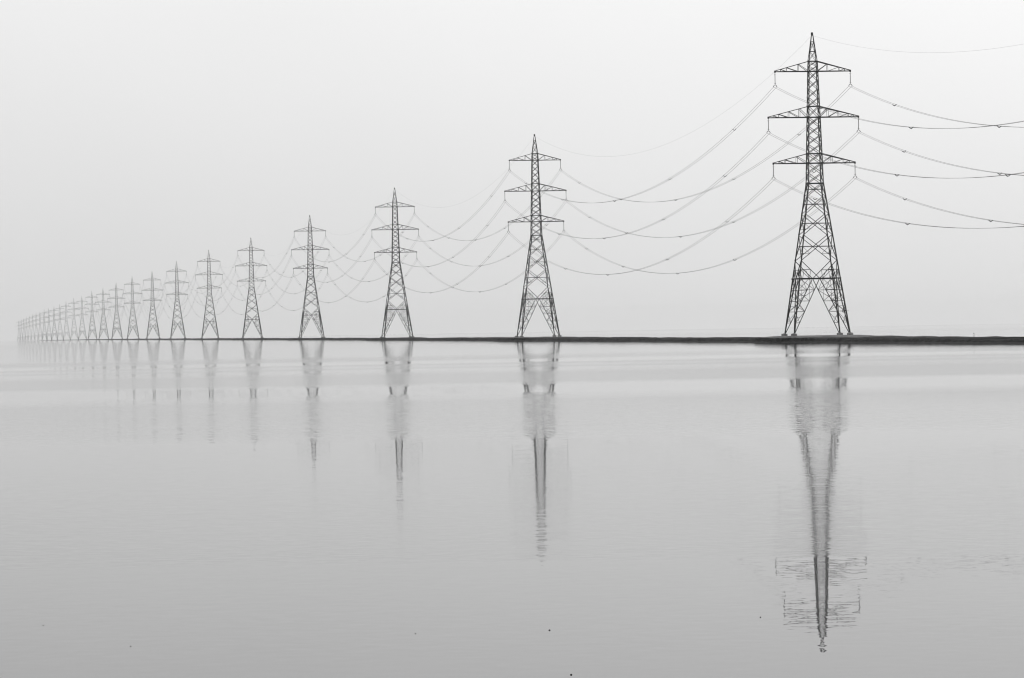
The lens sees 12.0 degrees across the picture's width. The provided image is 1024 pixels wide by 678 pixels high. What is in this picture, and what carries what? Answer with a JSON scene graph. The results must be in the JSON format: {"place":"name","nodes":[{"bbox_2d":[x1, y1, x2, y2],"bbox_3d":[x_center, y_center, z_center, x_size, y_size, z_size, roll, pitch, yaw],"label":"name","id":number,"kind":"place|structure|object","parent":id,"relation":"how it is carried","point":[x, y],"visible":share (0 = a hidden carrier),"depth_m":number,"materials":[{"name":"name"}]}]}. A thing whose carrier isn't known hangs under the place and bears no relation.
{"place":"outdoors","nodes":[
{"label":"outdoors","id":0,"kind":"place"},
{"bbox_2d":[0,323,1023,677],"bbox_3d":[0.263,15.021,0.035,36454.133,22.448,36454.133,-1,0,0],"label":"water","id":1,"kind":"structure","parent":0,"point":[378,509],"depth_m":103.37,"materials":[{"name":"grey liquid"}]},
{"bbox_2d":[0,0,1023,340],"label":"sky","id":2,"kind":"structure","parent":0,"point":[139,138],"materials":[{"name":"white"}]},
{"bbox_2d":[40,335,1023,343],"bbox_3d":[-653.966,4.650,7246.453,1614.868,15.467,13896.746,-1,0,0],"label":"ground","id":3,"kind":"structure","parent":0,"point":[890,339],"depth_m":1032.19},
{"bbox_2d":[39,311,48,339],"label":"pylon","id":4,"kind":"object","parent":3,"relation":"on","point":[43,334],"visible":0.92,"depth_m":9352.98,"materials":[{"name":"metal"}]},
{"bbox_2d":[49,309,57,339],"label":"pylon","id":5,"kind":"object","parent":3,"relation":"on","point":[53,325],"visible":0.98,"depth_m":8420.28,"materials":[{"name":"metal"}]},
{"bbox_2d":[55,305,63,339],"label":"pylon","id":6,"kind":"object","parent":3,"relation":"on","point":[60,324],"visible":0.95,"depth_m":7961.76,"materials":[{"name":"metal"}]},
{"bbox_2d":[60,304,70,337],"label":"pylon","id":7,"kind":"object","parent":3,"relation":"on","point":[66,316],"visible":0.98,"depth_m":7499.71,"materials":[{"name":"metal"}]},
{"bbox_2d":[67,298,77,339],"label":"pylon","id":8,"kind":"object","parent":3,"relation":"on","point":[74,318],"visible":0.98,"depth_m":7019.88,"materials":[{"name":"metal"}]},
{"bbox_2d":[75,298,88,339],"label":"pylon","id":9,"kind":"object","parent":3,"relation":"on","point":[82,320],"visible":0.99,"depth_m":6568.85,"materials":[{"name":"metal"}]},
{"bbox_2d":[85,292,97,338],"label":"pylon","id":10,"kind":"object","parent":3,"relation":"on","point":[92,318],"visible":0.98,"depth_m":6088.08,"materials":[{"name":"metal"}]},
{"bbox_2d":[95,290,109,338],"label":"pylon","id":11,"kind":"object","parent":3,"relation":"on","point":[103,313],"visible":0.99,"depth_m":5625.63,"materials":[{"name":"metal"}]},
{"bbox_2d":[111,285,124,338],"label":"pylon","id":12,"kind":"object","parent":3,"relation":"on","point":[120,331],"visible":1,"depth_m":5163.77,"materials":[{"name":"metal"}]},
{"bbox_2d":[124,279,141,338],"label":"pylon","id":13,"kind":"object","parent":3,"relation":"on","point":[130,328],"visible":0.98,"depth_m":4697.82,"materials":[{"name":"metal"}]},
{"bbox_2d":[142,274,162,338],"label":"pylon","id":14,"kind":"object","parent":3,"relation":"on","point":[152,300],"visible":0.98,"depth_m":4220.89,"materials":[{"name":"metal"}]},
{"bbox_2d":[166,261,188,338],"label":"pylon","id":15,"kind":"object","parent":3,"relation":"on","point":[177,301],"visible":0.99,"depth_m":3751.78,"materials":[{"name":"metal"}]},
{"bbox_2d":[195,250,222,337],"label":"pylon","id":16,"kind":"object","parent":3,"relation":"on","point":[211,287],"visible":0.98,"depth_m":3276.87,"materials":[{"name":"metal"}]},
{"bbox_2d":[235,238,267,337],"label":"pylon","id":17,"kind":"object","parent":3,"relation":"on","point":[251,250],"visible":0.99,"depth_m":2810.95,"materials":[{"name":"metal"}]},
{"bbox_2d":[291,215,328,337],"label":"pylon","id":18,"kind":"object","parent":3,"relation":"on","point":[312,292],"visible":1,"depth_m":2342.93,"materials":[{"name":"metal"}]},
{"bbox_2d":[291,242,369,282],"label":"power line","id":19,"kind":"object","parent":18,"relation":"attached to","point":[340,276],"visible":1,"depth_m":2069.69,"materials":[{"name":"metal"}]},
{"bbox_2d":[294,262,373,302],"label":"power line","id":20,"kind":"object","parent":18,"relation":"attached to","point":[341,298],"visible":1,"depth_m":2071.88,"materials":[{"name":"metal"}]},
{"bbox_2d":[332,237,418,281],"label":"power line","id":21,"kind":"object","parent":18,"relation":"attached to","point":[382,276],"visible":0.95,"depth_m":2088.38,"materials":[{"name":"metal"}]},
{"bbox_2d":[371,188,419,337],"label":"pylon","id":22,"kind":"object","parent":3,"relation":"on","point":[398,293],"visible":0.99,"depth_m":1888.88,"materials":[{"name":"metal"}]},
{"bbox_2d":[374,202,505,266],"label":"power line","id":23,"kind":"object","parent":22,"relation":"hanging from","point":[449,258],"visible":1,"depth_m":1591.92,"materials":[{"name":"metal"}]},
{"bbox_2d":[504,134,566,336],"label":"pylon","id":24,"kind":"object","parent":3,"relation":"on","point":[527,282],"visible":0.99,"depth_m":1432.12,"materials":[{"name":"metal"}]},
{"bbox_2d":[376,233,508,292],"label":"power line","id":25,"kind":"object","parent":24,"relation":"attached to","point":[458,282],"visible":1,"depth_m":1559.04,"materials":[{"name":"metal"}]},
{"bbox_2d":[386,179,502,240],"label":"power line","id":26,"kind":"object","parent":24,"relation":"hanging from","point":[461,225],"visible":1,"depth_m":1577.24,"materials":[{"name":"metal"}]},
{"bbox_2d":[417,170,561,240],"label":"power line","id":27,"kind":"object","parent":24,"relation":"hanging from","point":[497,231],"visible":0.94,"depth_m":1621.52,"materials":[{"name":"metal"}]},
{"bbox_2d":[418,233,563,291],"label":"power line","id":28,"kind":"object","parent":24,"relation":"hanging from","point":[482,291],"visible":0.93,"depth_m":1682.02,"materials":[{"name":"metal"}]},
{"bbox_2d":[418,204,564,265],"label":"power line","id":29,"kind":"object","parent":24,"relation":"attached to","point":[508,255],"visible":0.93,"depth_m":1583.08,"materials":[{"name":"metal"}]},
{"bbox_2d":[767,32,860,335],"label":"pylon","id":30,"kind":"object","parent":3,"relation":"on","point":[794,276],"visible":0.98,"depth_m":968.26,"materials":[{"name":"metal"}]},
{"bbox_2d":[508,133,769,238],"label":"power line","id":31,"kind":"object","parent":30,"relation":"hanging from","point":[646,226],"visible":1,"depth_m":1144.56,"materials":[{"name":"metal"}]},
{"bbox_2d":[507,179,774,275],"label":"power line","id":32,"kind":"object","parent":30,"relation":"hanging from","point":[667,258],"visible":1,"depth_m":1122.55,"materials":[{"name":"metal"}]},
{"bbox_2d":[509,90,773,202],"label":"power line","id":33,"kind":"object","parent":30,"relation":"hanging from","point":[663,181],"visible":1,"depth_m":1121.38,"materials":[{"name":"metal"}]},
{"bbox_2d":[562,86,851,201],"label":"power line","id":34,"kind":"object","parent":30,"relation":"hanging from","point":[743,172],"visible":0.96,"depth_m":1099.15,"materials":[{"name":"metal"}]},
{"bbox_2d":[566,180,853,273],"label":"power line","id":35,"kind":"object","parent":30,"relation":"hanging from","point":[725,262],"visible":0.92,"depth_m":1143.84,"materials":[{"name":"metal"}]},
{"bbox_2d":[567,132,859,237],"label":"power line","id":36,"kind":"object","parent":30,"relation":"hanging from","point":[725,224],"visible":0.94,"depth_m":1141.12,"materials":[{"name":"metal"}]},
{"bbox_2d":[769,134,1023,177],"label":"power line","id":37,"kind":"object","parent":30,"relation":"hanging from","point":[890,173],"visible":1,"depth_m":841.42,"materials":[{"name":"metal"}]},
{"bbox_2d":[774,87,1023,128],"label":"power line","id":38,"kind":"object","parent":30,"relation":"hanging from","point":[897,125],"visible":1,"depth_m":838.24,"materials":[{"name":"metal"}]},
{"bbox_2d":[778,182,1023,227],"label":"power line","id":39,"kind":"object","parent":30,"relation":"hanging from","point":[887,219],"visible":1,"depth_m":850.10,"materials":[{"name":"metal"}]},
{"bbox_2d":[859,89,1008,127],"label":"power line","id":40,"kind":"object","parent":30,"relation":"hanging from","point":[933,115],"visible":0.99,"depth_m":890.57,"materials":[{"name":"metal"}]},
{"bbox_2d":[858,178,1023,224],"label":"power line","id":41,"kind":"object","parent":30,"relation":"attached to","point":[941,209],"visible":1,"depth_m":887.15,"materials":[{"name":"metal"}]},
{"bbox_2d":[858,132,1023,175],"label":"power line","id":42,"kind":"object","parent":30,"relation":"attached to","point":[936,160],"visible":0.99,"depth_m":895.66,"materials":[{"name":"metal"}]}
]}

